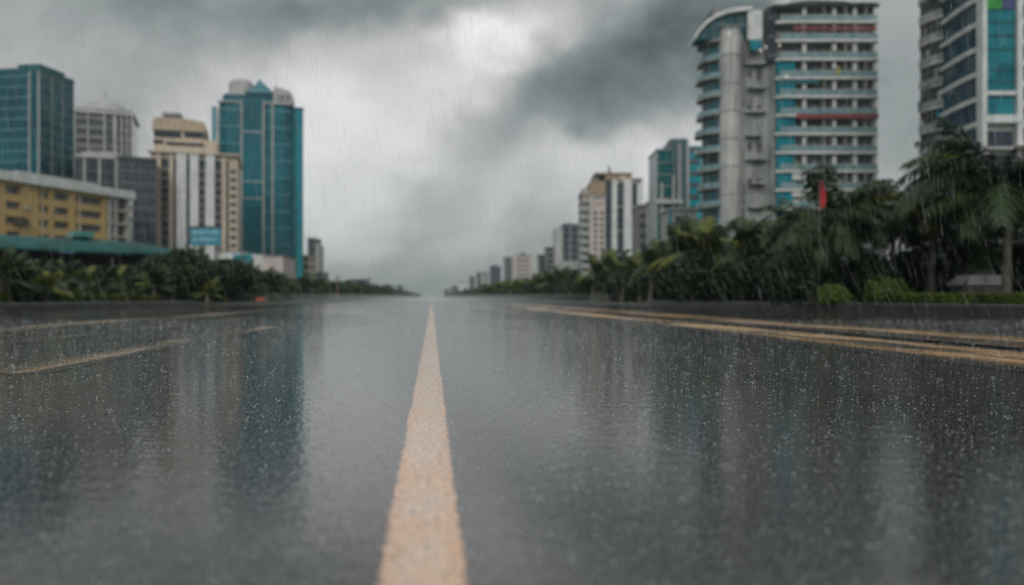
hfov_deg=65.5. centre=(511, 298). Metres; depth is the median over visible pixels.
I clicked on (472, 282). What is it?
narrow slab
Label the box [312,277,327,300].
palm tree
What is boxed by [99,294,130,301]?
hedge
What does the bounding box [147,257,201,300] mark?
leafy tree
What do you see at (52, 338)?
lane line
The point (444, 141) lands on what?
sky
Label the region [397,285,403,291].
distant tower
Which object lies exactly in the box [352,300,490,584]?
line
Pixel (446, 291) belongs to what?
faint block
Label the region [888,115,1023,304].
palm tree
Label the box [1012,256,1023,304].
shrub
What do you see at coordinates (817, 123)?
window
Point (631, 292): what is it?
shrub
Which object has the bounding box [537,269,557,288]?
palm tree
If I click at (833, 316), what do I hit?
lane line
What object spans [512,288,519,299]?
shrub
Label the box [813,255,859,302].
shrub
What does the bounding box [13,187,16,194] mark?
window
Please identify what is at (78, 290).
shrub
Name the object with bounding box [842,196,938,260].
palm tree
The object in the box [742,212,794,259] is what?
palm tree
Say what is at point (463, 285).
arched building
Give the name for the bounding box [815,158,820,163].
window
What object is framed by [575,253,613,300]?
palm tree
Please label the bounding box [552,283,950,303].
tree belt
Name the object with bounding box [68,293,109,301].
hedge
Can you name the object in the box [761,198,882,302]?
palm tree
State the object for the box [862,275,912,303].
shrub
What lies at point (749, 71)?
window
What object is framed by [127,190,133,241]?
service block
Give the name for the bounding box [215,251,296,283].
podium building
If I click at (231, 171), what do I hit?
window
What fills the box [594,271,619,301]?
shrub
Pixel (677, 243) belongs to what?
palm tree
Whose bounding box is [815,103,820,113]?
window
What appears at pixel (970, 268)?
shrub
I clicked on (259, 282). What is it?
leafy tree
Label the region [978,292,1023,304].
hedge
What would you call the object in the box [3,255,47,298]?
palm tree
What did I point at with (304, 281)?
palm tree
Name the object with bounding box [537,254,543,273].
striped block
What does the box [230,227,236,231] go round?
window
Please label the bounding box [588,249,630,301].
palm tree
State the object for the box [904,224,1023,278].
palm tree
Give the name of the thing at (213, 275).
leafy tree
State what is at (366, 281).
roofed block
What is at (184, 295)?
shrub
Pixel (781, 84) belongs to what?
balcony tower
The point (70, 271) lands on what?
palm tree
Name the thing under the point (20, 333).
lane line
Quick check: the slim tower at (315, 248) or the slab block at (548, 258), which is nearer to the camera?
the slab block at (548, 258)
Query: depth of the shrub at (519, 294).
148.26 m
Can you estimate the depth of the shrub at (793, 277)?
32.33 m
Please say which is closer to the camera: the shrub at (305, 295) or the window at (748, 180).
the shrub at (305, 295)
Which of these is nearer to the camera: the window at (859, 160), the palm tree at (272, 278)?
the palm tree at (272, 278)
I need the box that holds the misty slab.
[476,272,482,287]
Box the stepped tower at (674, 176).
[648,138,700,274]
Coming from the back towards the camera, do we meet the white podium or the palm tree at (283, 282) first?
the white podium
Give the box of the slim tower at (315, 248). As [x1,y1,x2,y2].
[307,238,323,271]
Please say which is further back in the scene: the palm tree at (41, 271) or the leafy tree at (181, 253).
the leafy tree at (181, 253)
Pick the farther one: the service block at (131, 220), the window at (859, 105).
the service block at (131, 220)
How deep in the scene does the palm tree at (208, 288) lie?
55.82 m
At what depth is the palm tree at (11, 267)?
32.20 m
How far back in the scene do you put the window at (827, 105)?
135.56 m
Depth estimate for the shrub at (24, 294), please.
33.05 m
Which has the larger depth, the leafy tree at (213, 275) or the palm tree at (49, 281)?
the leafy tree at (213, 275)
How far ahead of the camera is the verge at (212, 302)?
82.24 m
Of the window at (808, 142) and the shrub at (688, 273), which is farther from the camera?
the window at (808, 142)
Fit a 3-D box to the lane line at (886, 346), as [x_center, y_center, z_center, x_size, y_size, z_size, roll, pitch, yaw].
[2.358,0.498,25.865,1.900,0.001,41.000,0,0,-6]
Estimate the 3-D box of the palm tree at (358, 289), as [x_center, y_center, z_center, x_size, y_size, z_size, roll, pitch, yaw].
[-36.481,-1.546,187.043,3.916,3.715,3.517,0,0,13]
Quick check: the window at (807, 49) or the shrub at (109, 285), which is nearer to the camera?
the shrub at (109, 285)
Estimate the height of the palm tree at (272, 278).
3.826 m
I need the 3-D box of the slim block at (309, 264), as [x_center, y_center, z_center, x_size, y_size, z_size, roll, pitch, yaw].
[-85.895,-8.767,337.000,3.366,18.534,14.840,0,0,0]
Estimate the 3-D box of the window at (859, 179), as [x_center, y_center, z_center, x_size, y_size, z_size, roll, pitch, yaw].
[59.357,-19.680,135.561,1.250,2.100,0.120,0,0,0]
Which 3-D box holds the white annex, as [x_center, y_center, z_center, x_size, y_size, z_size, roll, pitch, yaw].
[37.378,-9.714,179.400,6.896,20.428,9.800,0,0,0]
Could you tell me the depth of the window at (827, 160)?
135.56 m
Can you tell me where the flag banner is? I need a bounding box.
[819,179,825,302]
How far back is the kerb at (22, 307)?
35.92 m
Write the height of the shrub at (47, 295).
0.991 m
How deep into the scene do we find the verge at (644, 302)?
82.24 m
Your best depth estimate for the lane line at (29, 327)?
17.33 m
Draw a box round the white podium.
[551,262,578,278]
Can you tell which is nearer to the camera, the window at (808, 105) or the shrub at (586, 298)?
the shrub at (586, 298)
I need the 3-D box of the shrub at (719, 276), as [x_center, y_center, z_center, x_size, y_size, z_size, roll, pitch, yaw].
[13.051,-1.178,45.969,3.320,3.018,3.767,0,0,18]
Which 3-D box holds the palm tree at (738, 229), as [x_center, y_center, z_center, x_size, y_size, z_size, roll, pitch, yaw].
[13.707,-2.247,44.694,4.143,5.118,3.860,0,0,-7]
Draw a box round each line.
[0,301,369,318]
[0,305,367,344]
[0,308,309,333]
[0,327,282,373]
[0,331,63,336]
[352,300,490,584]
[499,304,1023,350]
[503,307,1023,371]
[537,303,1023,325]
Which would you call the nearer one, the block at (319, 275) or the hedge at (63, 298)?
the hedge at (63, 298)
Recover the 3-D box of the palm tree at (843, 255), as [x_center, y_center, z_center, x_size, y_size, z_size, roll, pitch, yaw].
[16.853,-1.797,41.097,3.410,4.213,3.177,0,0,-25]
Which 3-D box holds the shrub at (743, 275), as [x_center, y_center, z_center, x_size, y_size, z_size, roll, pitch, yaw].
[12.896,-1.042,41.850,3.016,2.741,3.422,0,0,28]
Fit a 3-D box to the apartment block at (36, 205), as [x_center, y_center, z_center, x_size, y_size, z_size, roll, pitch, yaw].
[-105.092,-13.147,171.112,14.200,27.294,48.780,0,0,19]
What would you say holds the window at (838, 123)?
in the balcony tower at (781, 84)
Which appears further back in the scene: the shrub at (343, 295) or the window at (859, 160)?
the shrub at (343, 295)
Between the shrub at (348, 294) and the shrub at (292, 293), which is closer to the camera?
the shrub at (292, 293)
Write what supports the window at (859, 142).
in the balcony tower at (781, 84)
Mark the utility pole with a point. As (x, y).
(337, 276)
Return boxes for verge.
[203,299,392,303]
[471,299,923,303]
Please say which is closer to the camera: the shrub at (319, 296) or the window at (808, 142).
the shrub at (319, 296)
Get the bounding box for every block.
[0,170,135,241]
[74,151,118,188]
[116,156,156,258]
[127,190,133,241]
[303,255,316,278]
[316,272,328,280]
[345,278,357,281]
[358,276,371,284]
[444,289,450,294]
[451,285,458,292]
[489,264,500,283]
[503,257,513,280]
[514,252,533,279]
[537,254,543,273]
[544,247,552,274]
[632,201,648,254]
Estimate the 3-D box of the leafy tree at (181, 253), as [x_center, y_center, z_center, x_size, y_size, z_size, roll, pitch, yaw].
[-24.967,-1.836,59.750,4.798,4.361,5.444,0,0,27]
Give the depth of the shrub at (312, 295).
129.59 m
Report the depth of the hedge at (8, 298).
32.64 m
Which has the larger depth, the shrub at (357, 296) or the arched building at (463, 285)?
the arched building at (463, 285)
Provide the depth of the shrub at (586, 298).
91.39 m
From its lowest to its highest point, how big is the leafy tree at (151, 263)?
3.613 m
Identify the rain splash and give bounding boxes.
[0,319,1023,584]
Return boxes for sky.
[0,0,919,298]
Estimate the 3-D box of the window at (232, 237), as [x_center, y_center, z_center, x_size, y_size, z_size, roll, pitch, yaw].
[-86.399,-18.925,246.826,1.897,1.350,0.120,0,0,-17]
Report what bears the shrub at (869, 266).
on the verge at (644, 302)
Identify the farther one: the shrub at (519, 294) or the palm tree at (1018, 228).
the shrub at (519, 294)
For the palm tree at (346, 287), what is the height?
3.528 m
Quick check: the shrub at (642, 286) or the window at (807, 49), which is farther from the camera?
the window at (807, 49)
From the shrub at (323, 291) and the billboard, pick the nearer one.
the shrub at (323, 291)
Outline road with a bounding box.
[0,299,1023,584]
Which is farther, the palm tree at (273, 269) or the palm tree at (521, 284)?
the palm tree at (521, 284)
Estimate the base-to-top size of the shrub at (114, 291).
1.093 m
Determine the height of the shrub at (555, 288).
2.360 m
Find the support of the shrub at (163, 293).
on the verge at (212, 302)
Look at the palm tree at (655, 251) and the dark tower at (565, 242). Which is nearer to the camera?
the palm tree at (655, 251)
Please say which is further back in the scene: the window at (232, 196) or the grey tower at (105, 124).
the grey tower at (105, 124)
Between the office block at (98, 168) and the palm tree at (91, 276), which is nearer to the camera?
the palm tree at (91, 276)
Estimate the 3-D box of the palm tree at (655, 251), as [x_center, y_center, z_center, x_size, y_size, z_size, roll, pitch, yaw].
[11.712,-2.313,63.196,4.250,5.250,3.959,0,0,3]
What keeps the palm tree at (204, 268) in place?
on the verge at (212, 302)
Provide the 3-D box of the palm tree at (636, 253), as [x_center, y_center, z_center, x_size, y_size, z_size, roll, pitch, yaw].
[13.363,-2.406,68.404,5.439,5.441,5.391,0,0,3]
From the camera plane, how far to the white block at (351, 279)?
560.00 m
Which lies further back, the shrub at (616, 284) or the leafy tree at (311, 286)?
the leafy tree at (311, 286)
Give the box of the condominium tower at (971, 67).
[918,0,1023,252]
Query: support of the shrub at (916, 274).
on the verge at (644, 302)
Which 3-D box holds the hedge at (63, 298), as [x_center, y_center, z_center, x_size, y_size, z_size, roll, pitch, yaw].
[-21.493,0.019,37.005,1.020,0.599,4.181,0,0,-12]
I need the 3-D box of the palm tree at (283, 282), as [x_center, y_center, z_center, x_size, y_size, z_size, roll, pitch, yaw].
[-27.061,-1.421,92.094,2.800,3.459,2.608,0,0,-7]
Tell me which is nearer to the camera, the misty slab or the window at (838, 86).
the window at (838, 86)
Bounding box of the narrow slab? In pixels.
[469,276,474,289]
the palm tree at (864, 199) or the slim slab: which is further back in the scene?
the slim slab
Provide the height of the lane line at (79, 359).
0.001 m
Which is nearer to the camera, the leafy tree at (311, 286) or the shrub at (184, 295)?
the shrub at (184, 295)
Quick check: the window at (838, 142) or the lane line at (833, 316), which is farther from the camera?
the window at (838, 142)
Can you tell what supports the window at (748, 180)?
in the balcony tower at (781, 84)
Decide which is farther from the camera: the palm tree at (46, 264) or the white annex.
the white annex
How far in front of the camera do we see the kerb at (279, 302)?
77.03 m
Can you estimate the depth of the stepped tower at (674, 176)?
215.00 m
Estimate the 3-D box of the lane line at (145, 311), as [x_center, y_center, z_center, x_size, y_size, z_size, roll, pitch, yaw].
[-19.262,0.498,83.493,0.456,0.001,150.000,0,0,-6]
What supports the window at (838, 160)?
in the balcony tower at (781, 84)
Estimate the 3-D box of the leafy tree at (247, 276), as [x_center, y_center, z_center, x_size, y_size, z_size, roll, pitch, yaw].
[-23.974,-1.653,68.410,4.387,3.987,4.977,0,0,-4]
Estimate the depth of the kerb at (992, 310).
27.52 m
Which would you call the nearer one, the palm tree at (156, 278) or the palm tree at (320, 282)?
the palm tree at (156, 278)
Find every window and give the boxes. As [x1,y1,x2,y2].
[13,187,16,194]
[13,202,16,209]
[230,169,236,173]
[230,194,236,198]
[230,202,236,206]
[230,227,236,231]
[230,235,236,239]
[747,69,751,77]
[747,142,751,150]
[747,179,751,186]
[750,40,761,49]
[757,69,761,77]
[757,142,761,150]
[806,48,812,57]
[806,84,812,88]
[806,103,812,113]
[806,121,812,126]
[806,140,812,144]
[806,158,812,169]
[815,48,822,57]
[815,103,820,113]
[815,121,820,126]
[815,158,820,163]
[825,103,829,113]
[825,121,829,126]
[825,158,829,169]
[836,84,842,88]
[836,103,842,113]
[836,121,842,126]
[836,140,841,144]
[836,158,842,169]
[857,48,863,57]
[857,103,863,113]
[857,121,861,126]
[857,140,863,144]
[857,158,863,169]
[857,177,861,182]
[866,103,870,113]
[866,158,870,169]
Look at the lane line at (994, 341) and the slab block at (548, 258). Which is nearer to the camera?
the lane line at (994, 341)
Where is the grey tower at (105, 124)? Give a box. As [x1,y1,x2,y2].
[74,91,139,179]
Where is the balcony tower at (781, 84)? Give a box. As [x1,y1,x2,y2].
[689,0,880,264]
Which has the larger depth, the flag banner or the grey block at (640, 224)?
the grey block at (640, 224)
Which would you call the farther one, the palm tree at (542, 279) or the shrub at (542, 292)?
the palm tree at (542, 279)
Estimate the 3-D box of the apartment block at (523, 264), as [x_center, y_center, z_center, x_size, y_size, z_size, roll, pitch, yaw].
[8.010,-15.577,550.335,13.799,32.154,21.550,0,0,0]
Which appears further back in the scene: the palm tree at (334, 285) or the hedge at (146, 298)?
the palm tree at (334, 285)
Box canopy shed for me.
[0,231,171,301]
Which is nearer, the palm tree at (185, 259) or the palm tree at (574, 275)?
the palm tree at (185, 259)
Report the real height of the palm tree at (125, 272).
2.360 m
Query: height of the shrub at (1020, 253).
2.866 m
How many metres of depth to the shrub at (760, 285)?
39.66 m
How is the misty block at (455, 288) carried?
on the verge at (644, 302)
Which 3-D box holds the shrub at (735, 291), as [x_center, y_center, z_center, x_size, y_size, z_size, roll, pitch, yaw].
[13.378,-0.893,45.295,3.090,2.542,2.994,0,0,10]
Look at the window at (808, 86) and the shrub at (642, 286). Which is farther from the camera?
the window at (808, 86)
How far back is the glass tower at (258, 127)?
304.21 m
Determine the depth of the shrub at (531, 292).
133.60 m
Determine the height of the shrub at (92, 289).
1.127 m
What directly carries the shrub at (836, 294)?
on the verge at (644, 302)
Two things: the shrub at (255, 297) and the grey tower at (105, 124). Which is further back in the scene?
the grey tower at (105, 124)
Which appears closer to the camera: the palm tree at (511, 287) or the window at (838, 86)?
the window at (838, 86)
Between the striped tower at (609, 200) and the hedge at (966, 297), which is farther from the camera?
the striped tower at (609, 200)
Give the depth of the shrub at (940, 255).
39.40 m
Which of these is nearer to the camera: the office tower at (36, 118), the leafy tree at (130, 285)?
the leafy tree at (130, 285)
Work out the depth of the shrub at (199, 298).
59.79 m
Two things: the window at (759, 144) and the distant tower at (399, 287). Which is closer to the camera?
the window at (759, 144)
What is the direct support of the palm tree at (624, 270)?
on the verge at (644, 302)
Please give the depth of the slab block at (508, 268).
589.78 m
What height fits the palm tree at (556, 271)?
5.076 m
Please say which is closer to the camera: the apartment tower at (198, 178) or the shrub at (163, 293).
the shrub at (163, 293)
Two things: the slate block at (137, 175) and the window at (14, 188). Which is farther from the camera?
the slate block at (137, 175)
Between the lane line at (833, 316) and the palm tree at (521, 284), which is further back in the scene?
the palm tree at (521, 284)
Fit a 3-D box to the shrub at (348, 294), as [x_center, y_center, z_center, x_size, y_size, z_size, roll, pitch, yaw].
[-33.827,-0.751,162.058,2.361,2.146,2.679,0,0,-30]
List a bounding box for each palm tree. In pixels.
[0,245,39,302]
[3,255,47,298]
[9,270,75,297]
[31,266,51,275]
[35,256,63,289]
[52,259,90,301]
[77,265,106,289]
[89,264,126,301]
[106,265,142,294]
[134,261,176,294]
[159,257,192,300]
[174,250,218,300]
[191,277,227,302]
[243,259,270,301]
[259,266,287,300]
[259,268,287,299]
[276,272,288,289]
[279,277,295,300]
[291,272,316,300]
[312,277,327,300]
[313,278,329,290]
[329,280,343,299]
[342,284,351,293]
[350,284,363,299]
[483,284,495,299]
[492,281,503,299]
[503,282,513,299]
[507,280,518,299]
[508,277,527,299]
[513,279,527,299]
[530,273,543,284]
[535,273,547,299]
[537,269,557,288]
[550,265,571,300]
[561,267,583,300]
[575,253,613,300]
[583,268,603,300]
[587,267,609,300]
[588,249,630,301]
[610,254,645,301]
[612,256,634,301]
[616,253,651,301]
[632,238,673,301]
[635,241,675,300]
[645,221,712,300]
[657,215,731,300]
[676,216,753,301]
[711,214,783,301]
[720,222,795,301]
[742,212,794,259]
[761,158,940,281]
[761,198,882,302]
[817,243,866,261]
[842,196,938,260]
[885,186,994,303]
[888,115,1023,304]
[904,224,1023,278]
[950,178,1023,242]
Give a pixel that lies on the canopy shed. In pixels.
(85, 249)
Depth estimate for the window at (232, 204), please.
246.84 m
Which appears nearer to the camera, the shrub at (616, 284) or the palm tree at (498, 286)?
the shrub at (616, 284)
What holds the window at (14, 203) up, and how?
in the apartment block at (36, 205)
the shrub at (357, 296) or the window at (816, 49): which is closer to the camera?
the window at (816, 49)
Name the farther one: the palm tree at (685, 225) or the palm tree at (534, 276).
the palm tree at (534, 276)
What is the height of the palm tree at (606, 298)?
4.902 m
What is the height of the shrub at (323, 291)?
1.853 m
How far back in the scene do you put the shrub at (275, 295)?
86.11 m
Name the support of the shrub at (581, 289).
on the verge at (644, 302)
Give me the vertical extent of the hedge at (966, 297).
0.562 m
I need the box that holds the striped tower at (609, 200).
[578,166,642,298]
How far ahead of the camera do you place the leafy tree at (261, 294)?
91.80 m
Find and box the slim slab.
[483,272,488,284]
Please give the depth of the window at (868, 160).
135.56 m
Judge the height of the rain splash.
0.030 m
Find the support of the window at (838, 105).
in the balcony tower at (781, 84)
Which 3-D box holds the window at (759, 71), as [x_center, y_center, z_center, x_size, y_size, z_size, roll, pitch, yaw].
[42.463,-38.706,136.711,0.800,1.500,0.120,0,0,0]
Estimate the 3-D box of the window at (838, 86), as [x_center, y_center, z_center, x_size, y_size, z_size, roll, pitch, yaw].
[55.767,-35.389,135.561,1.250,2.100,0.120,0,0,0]
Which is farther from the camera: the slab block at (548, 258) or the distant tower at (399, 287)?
the distant tower at (399, 287)
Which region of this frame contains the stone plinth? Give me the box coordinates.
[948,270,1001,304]
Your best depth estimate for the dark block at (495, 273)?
660.00 m
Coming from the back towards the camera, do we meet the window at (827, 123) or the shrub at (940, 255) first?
the window at (827, 123)
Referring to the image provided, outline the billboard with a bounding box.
[186,226,222,259]
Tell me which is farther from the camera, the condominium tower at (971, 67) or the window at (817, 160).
the window at (817, 160)
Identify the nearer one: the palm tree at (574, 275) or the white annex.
the palm tree at (574, 275)
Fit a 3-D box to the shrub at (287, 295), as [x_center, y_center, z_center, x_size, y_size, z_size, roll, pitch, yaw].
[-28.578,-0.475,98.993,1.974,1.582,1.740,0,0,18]
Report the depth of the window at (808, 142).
135.56 m
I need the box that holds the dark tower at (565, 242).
[553,223,578,268]
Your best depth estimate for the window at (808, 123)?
135.56 m
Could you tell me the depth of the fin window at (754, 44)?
135.39 m
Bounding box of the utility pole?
[333,275,341,301]
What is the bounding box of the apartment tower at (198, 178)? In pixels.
[148,112,241,259]
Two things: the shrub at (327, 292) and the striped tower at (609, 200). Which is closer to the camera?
the shrub at (327, 292)
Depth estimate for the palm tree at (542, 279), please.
137.63 m
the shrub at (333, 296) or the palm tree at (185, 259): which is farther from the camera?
the shrub at (333, 296)
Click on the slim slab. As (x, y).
(485, 277)
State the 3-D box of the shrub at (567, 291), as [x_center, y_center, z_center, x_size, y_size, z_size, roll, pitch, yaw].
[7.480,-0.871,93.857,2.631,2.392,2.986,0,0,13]
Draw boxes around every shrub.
[7,279,38,302]
[33,284,57,302]
[71,287,92,301]
[83,284,106,301]
[96,283,118,292]
[103,287,121,301]
[124,288,142,301]
[143,287,170,300]
[167,277,198,300]
[193,277,216,302]
[212,273,231,301]
[230,284,249,301]
[251,290,260,301]
[269,290,282,300]
[285,292,290,300]
[287,290,294,300]
[295,289,309,300]
[309,291,315,299]
[315,289,326,300]
[315,291,324,300]
[320,288,329,299]
[328,293,338,299]
[335,289,346,299]
[343,290,350,299]
[353,292,360,299]
[491,290,498,299]
[496,290,504,299]
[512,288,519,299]
[516,290,526,299]
[522,284,540,299]
[537,286,550,300]
[545,281,562,300]
[552,284,566,300]
[556,285,567,300]
[565,282,582,300]
[568,277,597,300]
[569,276,599,300]
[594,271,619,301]
[610,276,634,301]
[625,279,643,301]
[634,273,661,300]
[650,267,693,300]
[664,247,722,302]
[708,255,753,301]
[721,272,753,301]
[726,254,774,301]
[755,255,783,301]
[759,250,820,305]
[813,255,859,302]
[816,284,853,306]
[845,250,905,302]
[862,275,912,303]
[884,249,953,303]
[936,250,966,302]
[947,255,998,291]
[980,240,1023,304]
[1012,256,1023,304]
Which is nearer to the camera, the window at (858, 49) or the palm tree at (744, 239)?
the palm tree at (744, 239)
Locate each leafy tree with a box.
[114,268,166,299]
[133,257,161,272]
[142,245,210,300]
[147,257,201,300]
[192,255,230,301]
[217,258,260,301]
[241,276,262,301]
[256,271,279,297]
[277,278,294,300]
[294,276,316,299]
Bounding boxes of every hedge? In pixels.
[0,292,35,302]
[32,294,73,302]
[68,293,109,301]
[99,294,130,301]
[120,294,161,301]
[888,292,973,303]
[942,292,1023,304]
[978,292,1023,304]
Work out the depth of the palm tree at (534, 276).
141.64 m
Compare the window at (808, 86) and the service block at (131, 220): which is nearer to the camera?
the window at (808, 86)
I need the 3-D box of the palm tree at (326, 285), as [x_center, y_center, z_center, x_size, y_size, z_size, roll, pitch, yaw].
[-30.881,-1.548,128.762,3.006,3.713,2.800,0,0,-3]
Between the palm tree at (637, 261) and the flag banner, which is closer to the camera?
the flag banner
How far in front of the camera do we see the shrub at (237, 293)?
68.71 m
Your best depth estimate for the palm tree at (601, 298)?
101.85 m
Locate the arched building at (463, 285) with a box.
[459,281,468,290]
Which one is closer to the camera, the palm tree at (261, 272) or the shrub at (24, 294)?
the shrub at (24, 294)
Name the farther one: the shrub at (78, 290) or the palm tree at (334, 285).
the palm tree at (334, 285)
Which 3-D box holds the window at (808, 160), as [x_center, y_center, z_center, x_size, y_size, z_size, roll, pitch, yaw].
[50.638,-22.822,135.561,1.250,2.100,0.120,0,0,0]
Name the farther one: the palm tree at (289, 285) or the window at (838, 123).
the window at (838, 123)
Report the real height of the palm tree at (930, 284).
5.024 m
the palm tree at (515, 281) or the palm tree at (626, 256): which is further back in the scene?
the palm tree at (515, 281)
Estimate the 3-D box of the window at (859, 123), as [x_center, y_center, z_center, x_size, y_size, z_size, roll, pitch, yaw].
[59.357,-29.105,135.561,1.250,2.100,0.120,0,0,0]
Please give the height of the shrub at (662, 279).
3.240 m
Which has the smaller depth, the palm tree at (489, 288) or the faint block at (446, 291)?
the palm tree at (489, 288)
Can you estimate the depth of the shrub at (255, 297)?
80.37 m
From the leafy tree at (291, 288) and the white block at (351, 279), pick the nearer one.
the leafy tree at (291, 288)
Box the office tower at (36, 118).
[0,64,74,179]
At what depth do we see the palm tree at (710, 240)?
48.76 m
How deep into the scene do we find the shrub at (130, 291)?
48.30 m
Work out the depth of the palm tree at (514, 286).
165.71 m
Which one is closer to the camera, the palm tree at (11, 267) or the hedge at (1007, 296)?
the hedge at (1007, 296)
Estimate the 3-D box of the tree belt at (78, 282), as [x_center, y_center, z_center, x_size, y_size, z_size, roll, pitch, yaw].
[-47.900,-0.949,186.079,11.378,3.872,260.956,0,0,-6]
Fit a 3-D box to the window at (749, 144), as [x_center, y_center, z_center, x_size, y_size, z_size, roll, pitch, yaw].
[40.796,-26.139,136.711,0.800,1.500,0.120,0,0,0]
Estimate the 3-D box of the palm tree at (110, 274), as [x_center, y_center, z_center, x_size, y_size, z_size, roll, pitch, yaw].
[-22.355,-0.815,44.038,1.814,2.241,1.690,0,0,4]
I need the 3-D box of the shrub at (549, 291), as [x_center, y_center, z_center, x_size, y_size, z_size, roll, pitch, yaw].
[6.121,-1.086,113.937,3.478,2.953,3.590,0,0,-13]
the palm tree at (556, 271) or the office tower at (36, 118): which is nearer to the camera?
the palm tree at (556, 271)
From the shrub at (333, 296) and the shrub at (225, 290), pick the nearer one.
the shrub at (225, 290)
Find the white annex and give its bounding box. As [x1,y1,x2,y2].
[659,208,696,240]
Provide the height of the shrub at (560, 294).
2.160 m
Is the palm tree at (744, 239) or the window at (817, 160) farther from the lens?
the window at (817, 160)
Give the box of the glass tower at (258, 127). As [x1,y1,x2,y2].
[212,78,303,279]
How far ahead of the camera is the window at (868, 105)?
135.56 m
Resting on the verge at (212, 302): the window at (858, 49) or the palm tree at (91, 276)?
the palm tree at (91, 276)
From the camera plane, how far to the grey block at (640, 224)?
250.00 m
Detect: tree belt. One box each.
[4,272,353,302]
[316,280,419,299]
[443,283,521,299]
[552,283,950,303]
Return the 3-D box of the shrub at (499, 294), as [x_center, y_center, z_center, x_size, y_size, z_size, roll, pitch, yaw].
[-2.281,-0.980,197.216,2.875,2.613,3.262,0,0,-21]
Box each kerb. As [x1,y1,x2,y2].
[0,301,202,311]
[203,299,403,305]
[460,299,647,305]
[648,301,1023,317]
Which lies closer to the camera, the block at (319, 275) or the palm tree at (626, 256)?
the palm tree at (626, 256)
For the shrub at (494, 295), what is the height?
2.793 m

